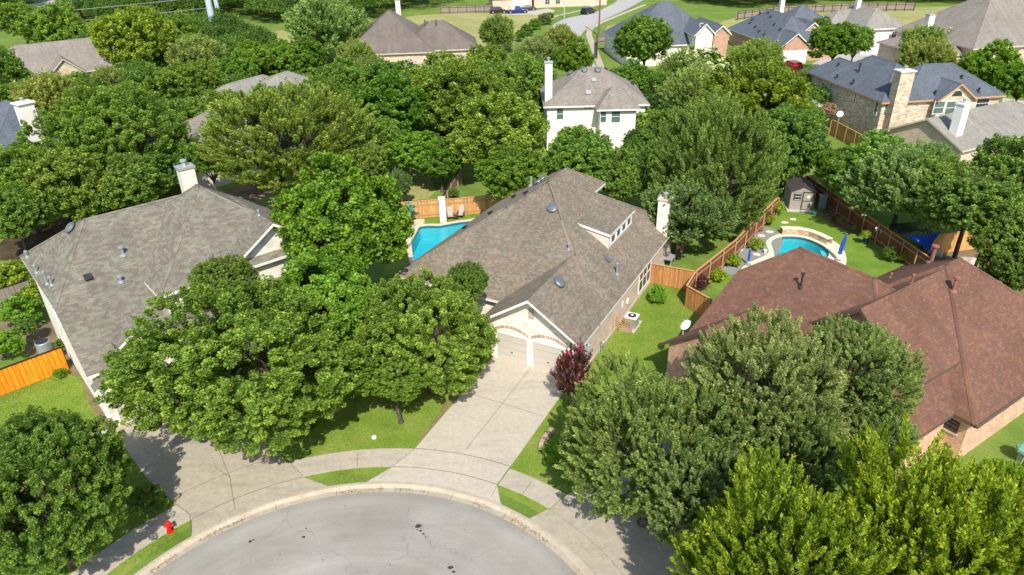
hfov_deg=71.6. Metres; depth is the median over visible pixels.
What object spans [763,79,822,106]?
house
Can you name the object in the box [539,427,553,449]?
brick border
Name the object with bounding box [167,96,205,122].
tree
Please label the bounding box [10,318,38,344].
shrub
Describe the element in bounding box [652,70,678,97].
tree
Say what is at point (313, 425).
planting bed
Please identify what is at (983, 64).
tree
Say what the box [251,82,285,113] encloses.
tree
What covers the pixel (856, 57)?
road
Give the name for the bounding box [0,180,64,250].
tree
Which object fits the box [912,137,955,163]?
tree
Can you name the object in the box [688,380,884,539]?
tree
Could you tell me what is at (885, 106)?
window
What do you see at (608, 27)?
field
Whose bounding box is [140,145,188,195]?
tree
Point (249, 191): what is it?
planting bed
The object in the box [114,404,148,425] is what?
garage door
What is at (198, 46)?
tree
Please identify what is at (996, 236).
tree
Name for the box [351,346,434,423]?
tree
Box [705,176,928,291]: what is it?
back lawn
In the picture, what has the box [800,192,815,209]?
door
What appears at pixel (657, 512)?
tree
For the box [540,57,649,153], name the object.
house
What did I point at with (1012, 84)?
tree
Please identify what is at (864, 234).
shrub
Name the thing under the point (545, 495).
sidewalk
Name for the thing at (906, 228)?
garden shelter
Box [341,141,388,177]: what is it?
tree
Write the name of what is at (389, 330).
tree
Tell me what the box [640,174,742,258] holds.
tree
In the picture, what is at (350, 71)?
tree
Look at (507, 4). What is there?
house
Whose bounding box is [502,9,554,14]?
driveway
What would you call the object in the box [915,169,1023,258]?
tree
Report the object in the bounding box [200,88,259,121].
tree
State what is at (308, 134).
tree
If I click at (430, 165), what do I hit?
tree
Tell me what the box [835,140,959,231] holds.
tree
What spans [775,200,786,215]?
shrub
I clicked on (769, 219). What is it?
shrub
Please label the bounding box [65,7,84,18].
fence
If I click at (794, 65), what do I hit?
parked car
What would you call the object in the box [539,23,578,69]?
tree
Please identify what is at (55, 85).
tree
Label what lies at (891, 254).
shrub
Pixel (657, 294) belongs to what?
shrub
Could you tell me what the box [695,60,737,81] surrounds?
tree
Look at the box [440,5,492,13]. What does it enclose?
fence
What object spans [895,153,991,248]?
tree
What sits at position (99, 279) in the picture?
house
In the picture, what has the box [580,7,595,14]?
parked car
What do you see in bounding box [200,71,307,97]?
house
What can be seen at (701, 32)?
house
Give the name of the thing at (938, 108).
window
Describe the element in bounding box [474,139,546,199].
tree
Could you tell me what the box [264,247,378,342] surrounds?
tree
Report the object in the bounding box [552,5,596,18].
sidewalk
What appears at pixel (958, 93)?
arched window
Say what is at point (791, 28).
house
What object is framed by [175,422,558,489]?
leaf litter
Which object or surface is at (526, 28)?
shrub
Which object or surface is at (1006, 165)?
tree
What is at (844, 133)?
fence
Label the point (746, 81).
tree
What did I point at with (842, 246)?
patio umbrella
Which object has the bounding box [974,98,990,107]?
window
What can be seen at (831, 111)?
tree
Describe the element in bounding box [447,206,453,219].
garden chair
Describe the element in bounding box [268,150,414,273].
tree
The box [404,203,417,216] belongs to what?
palm sculpture
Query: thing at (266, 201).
field
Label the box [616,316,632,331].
lattice screen
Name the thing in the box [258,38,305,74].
tree
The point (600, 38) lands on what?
fence
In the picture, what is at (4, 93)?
tree
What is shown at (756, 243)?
shrub
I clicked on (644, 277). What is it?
window
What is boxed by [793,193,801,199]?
window
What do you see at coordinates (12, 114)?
house
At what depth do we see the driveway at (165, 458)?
38.90 m
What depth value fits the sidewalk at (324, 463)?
39.21 m
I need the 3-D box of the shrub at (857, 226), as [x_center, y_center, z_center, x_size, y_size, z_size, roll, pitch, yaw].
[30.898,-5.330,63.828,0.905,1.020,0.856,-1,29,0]
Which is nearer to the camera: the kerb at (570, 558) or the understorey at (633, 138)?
the kerb at (570, 558)
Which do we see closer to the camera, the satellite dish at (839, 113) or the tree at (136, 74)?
the satellite dish at (839, 113)
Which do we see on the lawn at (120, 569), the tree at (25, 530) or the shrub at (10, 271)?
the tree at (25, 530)
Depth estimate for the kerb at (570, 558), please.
35.99 m
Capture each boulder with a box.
[929,250,942,257]
[960,256,976,264]
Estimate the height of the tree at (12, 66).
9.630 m
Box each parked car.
[489,6,506,13]
[507,6,527,13]
[521,4,536,10]
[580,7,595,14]
[784,60,802,70]
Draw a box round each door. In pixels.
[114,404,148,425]
[495,331,527,365]
[512,0,528,8]
[531,340,564,376]
[782,50,806,62]
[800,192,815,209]
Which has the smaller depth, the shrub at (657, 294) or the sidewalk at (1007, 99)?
the shrub at (657, 294)
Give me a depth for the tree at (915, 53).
100.86 m
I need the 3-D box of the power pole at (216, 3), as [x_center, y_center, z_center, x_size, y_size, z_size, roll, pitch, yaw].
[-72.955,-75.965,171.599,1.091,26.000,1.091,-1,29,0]
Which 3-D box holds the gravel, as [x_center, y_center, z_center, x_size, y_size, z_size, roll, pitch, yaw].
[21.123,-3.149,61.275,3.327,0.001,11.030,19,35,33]
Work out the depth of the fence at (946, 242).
59.75 m
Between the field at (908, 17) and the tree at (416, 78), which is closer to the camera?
the tree at (416, 78)
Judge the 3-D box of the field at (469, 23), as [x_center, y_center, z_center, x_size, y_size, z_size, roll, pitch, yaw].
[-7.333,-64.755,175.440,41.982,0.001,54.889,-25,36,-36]
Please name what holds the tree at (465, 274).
on the lawn at (120, 569)
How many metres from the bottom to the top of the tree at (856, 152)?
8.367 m
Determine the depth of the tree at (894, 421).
32.95 m
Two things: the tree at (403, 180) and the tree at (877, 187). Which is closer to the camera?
the tree at (877, 187)
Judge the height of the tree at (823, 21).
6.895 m
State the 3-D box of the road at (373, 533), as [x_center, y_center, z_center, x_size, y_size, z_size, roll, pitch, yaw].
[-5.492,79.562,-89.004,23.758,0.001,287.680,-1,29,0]
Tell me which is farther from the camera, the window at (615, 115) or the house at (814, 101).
the house at (814, 101)
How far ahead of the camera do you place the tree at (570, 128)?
74.62 m
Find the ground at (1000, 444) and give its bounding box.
[0,0,1023,574]
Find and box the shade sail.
[904,232,940,252]
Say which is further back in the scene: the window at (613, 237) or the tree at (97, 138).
the tree at (97, 138)
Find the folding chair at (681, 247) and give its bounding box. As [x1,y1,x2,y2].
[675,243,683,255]
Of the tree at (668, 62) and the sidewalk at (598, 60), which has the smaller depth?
the tree at (668, 62)
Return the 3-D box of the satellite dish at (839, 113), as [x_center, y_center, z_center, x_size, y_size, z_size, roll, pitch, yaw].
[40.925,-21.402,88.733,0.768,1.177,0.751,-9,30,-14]
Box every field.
[252,190,279,208]
[268,30,293,42]
[388,171,434,200]
[405,13,537,48]
[605,25,620,65]
[719,6,951,43]
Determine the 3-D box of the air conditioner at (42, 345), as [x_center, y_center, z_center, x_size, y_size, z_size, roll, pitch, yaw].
[-32.474,4.096,49.262,0.940,0.950,0.940,-23,35,-34]
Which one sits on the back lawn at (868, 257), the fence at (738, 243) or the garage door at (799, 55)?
the fence at (738, 243)
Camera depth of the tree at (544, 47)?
114.65 m
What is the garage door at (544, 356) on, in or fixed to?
in the house at (563, 256)
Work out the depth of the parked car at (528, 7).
196.29 m
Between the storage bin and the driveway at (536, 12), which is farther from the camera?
the driveway at (536, 12)
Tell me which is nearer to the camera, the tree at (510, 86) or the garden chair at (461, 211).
the garden chair at (461, 211)
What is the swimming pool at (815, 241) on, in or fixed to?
in the back lawn at (868, 257)
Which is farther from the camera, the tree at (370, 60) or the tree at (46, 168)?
the tree at (370, 60)
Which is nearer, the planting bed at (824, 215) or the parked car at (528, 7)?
the planting bed at (824, 215)
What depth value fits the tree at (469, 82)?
82.39 m
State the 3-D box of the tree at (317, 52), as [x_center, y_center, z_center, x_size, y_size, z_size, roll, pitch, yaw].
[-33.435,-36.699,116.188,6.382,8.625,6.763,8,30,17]
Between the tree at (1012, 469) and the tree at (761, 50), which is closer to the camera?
the tree at (1012, 469)
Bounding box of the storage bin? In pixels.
[817,194,827,208]
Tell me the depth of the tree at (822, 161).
65.95 m
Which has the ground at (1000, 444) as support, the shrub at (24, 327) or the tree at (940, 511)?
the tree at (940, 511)
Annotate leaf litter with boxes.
[150,487,578,574]
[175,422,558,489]
[416,390,460,441]
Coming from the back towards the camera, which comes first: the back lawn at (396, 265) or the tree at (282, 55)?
the tree at (282, 55)
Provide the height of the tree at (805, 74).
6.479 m
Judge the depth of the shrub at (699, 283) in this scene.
54.60 m
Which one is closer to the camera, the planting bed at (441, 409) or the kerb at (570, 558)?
the kerb at (570, 558)
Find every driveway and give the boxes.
[115,395,302,517]
[192,477,326,535]
[367,467,500,503]
[416,357,564,466]
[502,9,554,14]
[529,509,622,574]
[550,433,711,574]
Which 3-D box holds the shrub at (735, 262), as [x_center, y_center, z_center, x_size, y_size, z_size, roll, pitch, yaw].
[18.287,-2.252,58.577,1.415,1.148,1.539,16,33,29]
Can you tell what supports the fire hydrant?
on the lawn at (120, 569)
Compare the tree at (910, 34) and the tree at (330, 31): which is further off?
the tree at (330, 31)
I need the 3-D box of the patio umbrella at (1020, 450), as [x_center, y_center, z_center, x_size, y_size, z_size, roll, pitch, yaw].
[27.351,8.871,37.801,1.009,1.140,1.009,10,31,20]
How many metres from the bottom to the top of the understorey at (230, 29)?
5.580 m
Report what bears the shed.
on the back lawn at (868, 257)
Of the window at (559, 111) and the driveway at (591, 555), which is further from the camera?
the window at (559, 111)
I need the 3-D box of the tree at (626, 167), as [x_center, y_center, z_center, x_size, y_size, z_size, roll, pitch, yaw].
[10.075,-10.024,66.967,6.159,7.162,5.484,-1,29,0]
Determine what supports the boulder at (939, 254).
on the planting bed at (967, 253)
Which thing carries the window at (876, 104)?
in the house at (870, 93)
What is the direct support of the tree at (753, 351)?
on the lawn at (120, 569)
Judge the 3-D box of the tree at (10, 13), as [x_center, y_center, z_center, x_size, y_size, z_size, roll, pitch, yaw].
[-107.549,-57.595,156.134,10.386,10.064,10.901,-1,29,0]
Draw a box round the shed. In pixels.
[781,175,817,212]
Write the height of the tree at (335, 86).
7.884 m
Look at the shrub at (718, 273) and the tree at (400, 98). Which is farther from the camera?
the tree at (400, 98)
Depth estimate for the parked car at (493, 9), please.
192.53 m
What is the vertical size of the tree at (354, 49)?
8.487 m
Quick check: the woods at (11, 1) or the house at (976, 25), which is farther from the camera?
the woods at (11, 1)
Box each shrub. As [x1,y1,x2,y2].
[0,260,35,287]
[0,292,43,325]
[0,329,26,360]
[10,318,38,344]
[18,283,41,306]
[51,367,67,378]
[54,338,65,354]
[124,480,168,514]
[449,187,459,197]
[515,29,526,40]
[521,23,533,35]
[529,18,541,29]
[538,12,552,24]
[540,440,567,462]
[650,283,666,304]
[693,274,709,290]
[710,267,727,281]
[726,253,742,266]
[749,237,766,250]
[765,214,775,223]
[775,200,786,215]
[836,216,846,227]
[851,222,861,232]
[859,230,872,243]
[883,246,897,260]
[898,251,908,263]
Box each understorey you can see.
[0,47,559,133]
[65,6,277,75]
[620,69,833,184]
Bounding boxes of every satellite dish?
[680,320,690,334]
[837,111,842,120]
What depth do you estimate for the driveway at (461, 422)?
42.48 m
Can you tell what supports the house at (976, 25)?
on the ground at (1000, 444)
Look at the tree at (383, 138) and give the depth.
73.49 m
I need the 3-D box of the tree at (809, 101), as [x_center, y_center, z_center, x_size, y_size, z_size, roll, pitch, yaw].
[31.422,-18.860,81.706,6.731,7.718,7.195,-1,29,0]
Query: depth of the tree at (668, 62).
101.46 m
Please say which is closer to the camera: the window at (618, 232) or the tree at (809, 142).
the window at (618, 232)
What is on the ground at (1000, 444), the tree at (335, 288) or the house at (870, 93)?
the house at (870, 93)
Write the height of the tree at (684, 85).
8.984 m
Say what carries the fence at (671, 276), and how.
on the lawn at (120, 569)
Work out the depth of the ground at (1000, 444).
81.12 m
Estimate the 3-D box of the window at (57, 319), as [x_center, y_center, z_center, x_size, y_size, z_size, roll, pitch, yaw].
[-29.216,1.712,45.507,0.080,1.400,1.000,-24,36,-35]
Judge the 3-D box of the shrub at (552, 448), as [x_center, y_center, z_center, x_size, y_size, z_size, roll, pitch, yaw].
[2.374,8.984,38.788,1.471,1.007,1.643,-16,32,-25]
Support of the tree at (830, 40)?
on the ground at (1000, 444)
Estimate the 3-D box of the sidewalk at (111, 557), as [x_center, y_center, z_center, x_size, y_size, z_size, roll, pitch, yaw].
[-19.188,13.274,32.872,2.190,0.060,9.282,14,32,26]
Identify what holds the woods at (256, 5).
on the ground at (1000, 444)
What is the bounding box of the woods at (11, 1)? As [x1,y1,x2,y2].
[0,0,27,5]
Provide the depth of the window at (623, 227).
53.79 m
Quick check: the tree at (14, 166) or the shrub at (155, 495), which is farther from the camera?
the tree at (14, 166)
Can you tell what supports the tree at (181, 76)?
on the ground at (1000, 444)
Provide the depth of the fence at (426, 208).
68.65 m
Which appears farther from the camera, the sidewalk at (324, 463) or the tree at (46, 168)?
the tree at (46, 168)
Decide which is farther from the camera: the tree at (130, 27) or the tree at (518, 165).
the tree at (130, 27)
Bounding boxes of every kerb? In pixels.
[134,481,594,574]
[578,0,639,34]
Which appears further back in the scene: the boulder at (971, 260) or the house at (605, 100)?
the house at (605, 100)
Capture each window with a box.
[51,306,60,326]
[556,108,563,119]
[600,111,606,122]
[610,232,615,244]
[611,111,620,122]
[616,227,620,238]
[621,221,626,232]
[626,215,631,227]
[638,261,651,294]
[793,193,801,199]
[873,102,878,114]
[882,104,886,115]
[932,101,945,113]
[942,418,959,436]
[943,100,966,114]
[952,91,961,95]
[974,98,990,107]
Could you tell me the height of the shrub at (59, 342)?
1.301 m
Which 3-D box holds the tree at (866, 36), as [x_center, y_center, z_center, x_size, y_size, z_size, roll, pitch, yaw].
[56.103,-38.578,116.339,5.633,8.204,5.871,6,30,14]
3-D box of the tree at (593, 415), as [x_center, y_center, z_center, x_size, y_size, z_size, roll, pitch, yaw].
[6.425,7.503,33.335,9.188,8.748,9.199,-1,29,0]
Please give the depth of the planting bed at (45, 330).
51.25 m
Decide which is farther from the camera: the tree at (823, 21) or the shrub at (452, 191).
the tree at (823, 21)
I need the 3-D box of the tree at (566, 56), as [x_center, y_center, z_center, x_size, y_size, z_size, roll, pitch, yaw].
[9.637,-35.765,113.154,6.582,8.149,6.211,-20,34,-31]
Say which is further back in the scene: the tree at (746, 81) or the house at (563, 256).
the tree at (746, 81)
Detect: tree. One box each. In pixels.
[0,1,40,43]
[0,45,34,83]
[0,83,18,101]
[0,142,57,234]
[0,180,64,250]
[0,404,132,574]
[7,68,85,112]
[13,2,88,43]
[13,79,200,205]
[15,148,114,223]
[86,4,182,65]
[86,13,115,37]
[90,64,125,85]
[92,273,364,456]
[94,152,172,211]
[118,60,170,89]
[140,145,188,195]
[141,59,225,100]
[160,13,201,38]
[164,32,228,70]
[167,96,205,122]
[183,141,223,189]
[186,248,260,360]
[190,77,377,195]
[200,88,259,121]
[211,50,260,77]
[231,39,272,71]
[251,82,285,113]
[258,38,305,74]
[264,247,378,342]
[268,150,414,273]
[280,0,372,63]
[289,35,328,74]
[297,75,342,103]
[306,56,366,92]
[334,36,379,66]
[336,115,402,175]
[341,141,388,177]
[345,70,429,163]
[349,266,499,395]
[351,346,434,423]
[354,53,387,70]
[360,59,416,86]
[384,129,443,185]
[384,166,412,201]
[396,66,456,134]
[411,49,491,83]
[412,137,464,192]
[420,62,510,132]
[444,90,550,185]
[444,255,488,301]
[466,44,510,61]
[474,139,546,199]
[477,12,516,47]
[480,78,520,102]
[491,51,552,105]
[512,33,557,65]
[525,114,549,154]
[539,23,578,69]
[542,127,613,181]
[550,337,594,410]
[552,348,764,527]
[553,36,594,72]
[554,124,597,143]
[593,145,650,201]
[611,13,674,64]
[612,57,656,90]
[637,437,779,574]
[640,106,701,177]
[640,111,670,135]
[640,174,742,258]
[644,86,791,230]
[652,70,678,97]
[653,60,717,108]
[654,47,705,78]
[665,44,726,71]
[665,444,909,574]
[681,302,854,475]
[688,59,814,135]
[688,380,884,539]
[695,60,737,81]
[724,35,787,68]
[758,103,833,190]
[761,93,816,127]
[791,312,930,417]
[797,65,818,81]
[806,20,862,59]
[812,15,831,30]
[813,145,852,211]
[820,102,837,133]
[824,412,1023,574]
[826,128,907,213]
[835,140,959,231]
[835,395,923,469]
[844,26,875,60]
[894,34,960,67]
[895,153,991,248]
[898,22,950,51]
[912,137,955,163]
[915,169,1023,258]
[957,38,1023,85]
[966,199,1023,266]
[971,132,1023,200]
[975,245,1023,290]
[976,454,1023,537]
[988,62,1023,100]
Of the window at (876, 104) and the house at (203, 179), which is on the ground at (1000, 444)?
the house at (203, 179)
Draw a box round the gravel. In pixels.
[722,227,782,274]
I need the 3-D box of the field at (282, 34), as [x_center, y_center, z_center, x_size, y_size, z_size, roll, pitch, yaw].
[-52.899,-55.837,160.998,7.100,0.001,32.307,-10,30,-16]
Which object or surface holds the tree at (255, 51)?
on the ground at (1000, 444)
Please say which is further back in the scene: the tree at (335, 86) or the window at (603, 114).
the tree at (335, 86)
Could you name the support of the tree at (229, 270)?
on the lawn at (120, 569)
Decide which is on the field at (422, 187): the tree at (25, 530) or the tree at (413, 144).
the tree at (413, 144)
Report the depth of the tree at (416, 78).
83.63 m
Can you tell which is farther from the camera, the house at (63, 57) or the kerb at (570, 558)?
the house at (63, 57)
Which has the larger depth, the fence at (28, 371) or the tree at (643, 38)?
the tree at (643, 38)
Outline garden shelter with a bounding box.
[887,221,929,250]
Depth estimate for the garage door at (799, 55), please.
127.65 m
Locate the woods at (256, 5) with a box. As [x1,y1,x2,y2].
[52,0,394,16]
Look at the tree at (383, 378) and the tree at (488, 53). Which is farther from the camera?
the tree at (488, 53)
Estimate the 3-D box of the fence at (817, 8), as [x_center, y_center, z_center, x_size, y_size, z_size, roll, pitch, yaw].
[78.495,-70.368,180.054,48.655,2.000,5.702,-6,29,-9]
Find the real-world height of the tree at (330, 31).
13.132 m
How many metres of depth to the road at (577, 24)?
183.19 m
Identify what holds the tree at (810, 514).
on the ground at (1000, 444)
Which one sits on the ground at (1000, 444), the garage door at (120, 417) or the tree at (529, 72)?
the tree at (529, 72)
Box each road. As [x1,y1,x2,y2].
[31,0,66,8]
[153,492,576,574]
[552,0,642,66]
[811,54,994,87]
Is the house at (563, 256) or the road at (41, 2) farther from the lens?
the road at (41, 2)
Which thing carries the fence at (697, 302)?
on the lawn at (120, 569)
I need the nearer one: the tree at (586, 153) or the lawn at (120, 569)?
the lawn at (120, 569)
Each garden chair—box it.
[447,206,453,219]
[456,205,464,216]
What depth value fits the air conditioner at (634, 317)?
50.41 m
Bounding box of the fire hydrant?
[164,520,173,533]
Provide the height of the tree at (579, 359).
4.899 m
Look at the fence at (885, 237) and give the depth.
62.42 m
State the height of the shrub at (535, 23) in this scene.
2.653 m
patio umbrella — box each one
[745,248,750,265]
[834,234,846,261]
[1015,442,1023,463]
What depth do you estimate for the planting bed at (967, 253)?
59.74 m
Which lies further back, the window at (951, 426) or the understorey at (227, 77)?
the understorey at (227, 77)
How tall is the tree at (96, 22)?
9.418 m
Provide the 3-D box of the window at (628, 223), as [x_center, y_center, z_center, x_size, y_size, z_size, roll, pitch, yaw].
[8.983,-5.075,54.617,0.080,0.700,0.950,13,32,25]
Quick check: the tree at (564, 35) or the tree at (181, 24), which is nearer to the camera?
the tree at (564, 35)
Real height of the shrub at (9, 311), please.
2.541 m
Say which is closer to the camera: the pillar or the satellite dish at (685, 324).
the satellite dish at (685, 324)
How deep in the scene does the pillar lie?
67.47 m
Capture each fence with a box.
[0,279,30,308]
[0,347,69,395]
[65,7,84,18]
[399,199,439,218]
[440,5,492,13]
[442,165,464,198]
[445,194,504,217]
[596,34,604,58]
[650,263,694,289]
[684,285,712,315]
[686,197,779,287]
[737,3,915,19]
[805,175,929,264]
[828,120,865,145]
[927,231,986,254]
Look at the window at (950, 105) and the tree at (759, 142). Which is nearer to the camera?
the tree at (759, 142)
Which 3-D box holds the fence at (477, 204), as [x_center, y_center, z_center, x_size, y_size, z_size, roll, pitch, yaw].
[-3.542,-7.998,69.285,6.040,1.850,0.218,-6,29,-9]
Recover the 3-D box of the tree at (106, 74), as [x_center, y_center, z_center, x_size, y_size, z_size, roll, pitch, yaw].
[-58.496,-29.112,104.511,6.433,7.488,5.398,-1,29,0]
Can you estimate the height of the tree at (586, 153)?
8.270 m
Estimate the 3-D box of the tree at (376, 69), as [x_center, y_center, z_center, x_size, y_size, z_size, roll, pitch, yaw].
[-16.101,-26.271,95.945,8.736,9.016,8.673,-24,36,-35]
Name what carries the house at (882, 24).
on the ground at (1000, 444)
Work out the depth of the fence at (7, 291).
55.01 m
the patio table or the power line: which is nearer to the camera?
the patio table
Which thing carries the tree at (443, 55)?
on the ground at (1000, 444)
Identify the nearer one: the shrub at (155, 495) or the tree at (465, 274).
the shrub at (155, 495)
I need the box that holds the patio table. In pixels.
[663,253,675,265]
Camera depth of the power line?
155.62 m
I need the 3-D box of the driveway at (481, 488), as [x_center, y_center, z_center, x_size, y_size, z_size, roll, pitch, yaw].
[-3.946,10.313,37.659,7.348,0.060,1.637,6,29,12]
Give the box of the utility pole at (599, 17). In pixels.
[598,0,600,33]
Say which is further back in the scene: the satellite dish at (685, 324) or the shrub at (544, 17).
the shrub at (544, 17)
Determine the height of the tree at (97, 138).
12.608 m
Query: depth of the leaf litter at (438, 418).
42.58 m
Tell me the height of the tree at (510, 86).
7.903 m
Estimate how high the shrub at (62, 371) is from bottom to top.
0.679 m
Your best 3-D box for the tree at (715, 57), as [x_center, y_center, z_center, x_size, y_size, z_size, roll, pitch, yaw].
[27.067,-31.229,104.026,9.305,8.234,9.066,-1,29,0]
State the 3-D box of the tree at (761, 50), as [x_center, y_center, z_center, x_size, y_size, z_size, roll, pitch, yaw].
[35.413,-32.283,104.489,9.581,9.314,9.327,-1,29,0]
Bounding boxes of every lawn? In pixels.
[0,280,843,574]
[380,213,480,280]
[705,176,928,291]
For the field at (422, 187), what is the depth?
76.27 m
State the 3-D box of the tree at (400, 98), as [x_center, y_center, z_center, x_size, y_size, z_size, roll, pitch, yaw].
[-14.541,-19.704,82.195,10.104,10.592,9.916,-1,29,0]
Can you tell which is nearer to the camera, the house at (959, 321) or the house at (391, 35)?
the house at (959, 321)
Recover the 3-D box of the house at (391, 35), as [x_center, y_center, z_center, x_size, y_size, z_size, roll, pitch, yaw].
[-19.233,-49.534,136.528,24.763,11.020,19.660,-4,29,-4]
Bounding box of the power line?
[45,0,172,12]
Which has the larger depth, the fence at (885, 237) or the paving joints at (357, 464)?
the fence at (885, 237)
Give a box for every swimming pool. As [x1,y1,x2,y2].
[405,218,473,262]
[741,226,846,268]
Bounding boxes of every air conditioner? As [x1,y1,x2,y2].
[34,338,52,353]
[619,311,641,333]
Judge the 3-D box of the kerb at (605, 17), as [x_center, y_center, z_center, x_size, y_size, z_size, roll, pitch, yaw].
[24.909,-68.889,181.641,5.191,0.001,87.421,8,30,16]
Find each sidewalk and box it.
[70,505,191,574]
[288,448,412,476]
[394,449,508,484]
[498,469,564,508]
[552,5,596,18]
[586,4,644,66]
[1002,98,1023,103]
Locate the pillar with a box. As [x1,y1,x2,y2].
[438,196,446,222]
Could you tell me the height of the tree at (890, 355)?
8.926 m
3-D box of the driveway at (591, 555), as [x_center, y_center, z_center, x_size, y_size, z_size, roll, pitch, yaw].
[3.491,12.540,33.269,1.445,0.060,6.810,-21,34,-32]
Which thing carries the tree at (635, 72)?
on the ground at (1000, 444)
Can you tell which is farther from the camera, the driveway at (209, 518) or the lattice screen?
the lattice screen
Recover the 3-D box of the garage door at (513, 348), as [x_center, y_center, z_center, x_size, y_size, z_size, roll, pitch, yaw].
[-0.012,4.006,46.770,2.410,2.150,0.070,13,32,25]
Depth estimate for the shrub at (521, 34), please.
153.11 m
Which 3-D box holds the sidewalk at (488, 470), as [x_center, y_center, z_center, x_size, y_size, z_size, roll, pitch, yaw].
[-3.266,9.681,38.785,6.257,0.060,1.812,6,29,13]
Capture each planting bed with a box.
[0,206,125,260]
[0,321,80,377]
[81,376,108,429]
[221,181,273,200]
[302,416,317,430]
[422,395,454,437]
[815,210,859,233]
[929,245,1023,293]
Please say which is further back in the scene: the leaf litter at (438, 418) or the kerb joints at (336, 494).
the leaf litter at (438, 418)
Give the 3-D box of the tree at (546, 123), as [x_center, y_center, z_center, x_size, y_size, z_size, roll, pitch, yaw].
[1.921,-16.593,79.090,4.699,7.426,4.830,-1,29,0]
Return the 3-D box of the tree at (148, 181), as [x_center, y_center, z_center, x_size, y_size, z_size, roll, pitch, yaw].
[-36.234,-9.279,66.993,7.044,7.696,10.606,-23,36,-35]
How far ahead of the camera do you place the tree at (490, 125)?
71.69 m
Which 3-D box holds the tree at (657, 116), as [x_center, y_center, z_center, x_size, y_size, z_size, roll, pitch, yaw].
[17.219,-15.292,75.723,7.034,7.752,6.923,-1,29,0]
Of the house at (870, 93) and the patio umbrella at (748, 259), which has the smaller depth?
the patio umbrella at (748, 259)
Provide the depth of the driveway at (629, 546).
34.14 m
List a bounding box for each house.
[0,97,85,193]
[8,37,115,79]
[19,159,318,425]
[143,109,294,188]
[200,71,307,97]
[356,0,476,67]
[393,167,677,377]
[488,0,606,9]
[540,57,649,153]
[602,1,731,65]
[660,244,1023,476]
[727,0,833,62]
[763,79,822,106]
[807,55,1006,136]
[822,0,904,53]
[876,0,1023,62]
[884,98,1023,162]
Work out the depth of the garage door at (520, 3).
198.63 m
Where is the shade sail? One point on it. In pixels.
(925, 241)
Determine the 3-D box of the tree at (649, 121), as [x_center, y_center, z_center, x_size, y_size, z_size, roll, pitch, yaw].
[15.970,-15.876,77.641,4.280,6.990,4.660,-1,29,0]
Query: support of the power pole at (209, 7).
on the field
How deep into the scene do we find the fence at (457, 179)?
74.91 m
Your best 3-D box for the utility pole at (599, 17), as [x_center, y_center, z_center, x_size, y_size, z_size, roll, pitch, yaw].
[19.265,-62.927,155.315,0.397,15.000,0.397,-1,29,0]
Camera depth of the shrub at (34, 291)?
53.95 m
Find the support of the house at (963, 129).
on the ground at (1000, 444)
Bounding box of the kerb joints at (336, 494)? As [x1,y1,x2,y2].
[146,481,508,572]
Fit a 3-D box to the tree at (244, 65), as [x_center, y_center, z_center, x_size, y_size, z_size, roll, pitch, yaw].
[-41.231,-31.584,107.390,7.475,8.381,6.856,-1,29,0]
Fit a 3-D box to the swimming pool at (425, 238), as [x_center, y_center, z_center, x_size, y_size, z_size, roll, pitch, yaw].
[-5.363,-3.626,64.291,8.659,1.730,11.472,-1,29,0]
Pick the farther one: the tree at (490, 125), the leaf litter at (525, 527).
the tree at (490, 125)
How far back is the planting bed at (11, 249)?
66.54 m
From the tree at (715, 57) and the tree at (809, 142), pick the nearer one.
the tree at (809, 142)
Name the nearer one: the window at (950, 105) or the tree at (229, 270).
the tree at (229, 270)
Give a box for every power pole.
[205,0,214,21]
[213,0,218,7]
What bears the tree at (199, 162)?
on the planting bed at (249, 191)
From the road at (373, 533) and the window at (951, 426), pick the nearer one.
the road at (373, 533)
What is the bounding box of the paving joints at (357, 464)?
[174,369,541,535]
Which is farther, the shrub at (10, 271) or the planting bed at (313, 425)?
the shrub at (10, 271)
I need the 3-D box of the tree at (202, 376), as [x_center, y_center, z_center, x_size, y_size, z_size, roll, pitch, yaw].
[-14.194,4.557,38.255,12.963,10.047,11.503,10,31,20]
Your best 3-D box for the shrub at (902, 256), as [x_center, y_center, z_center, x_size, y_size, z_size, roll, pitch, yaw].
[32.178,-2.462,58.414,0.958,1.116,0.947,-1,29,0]
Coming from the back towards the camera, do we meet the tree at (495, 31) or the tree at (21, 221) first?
the tree at (495, 31)
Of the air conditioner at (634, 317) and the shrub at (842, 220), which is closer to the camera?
the air conditioner at (634, 317)
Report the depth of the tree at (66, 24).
147.21 m
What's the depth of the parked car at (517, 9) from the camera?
191.77 m
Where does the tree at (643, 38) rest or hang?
on the ground at (1000, 444)
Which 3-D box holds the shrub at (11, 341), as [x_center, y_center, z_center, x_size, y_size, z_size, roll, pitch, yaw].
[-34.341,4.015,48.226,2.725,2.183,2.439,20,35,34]

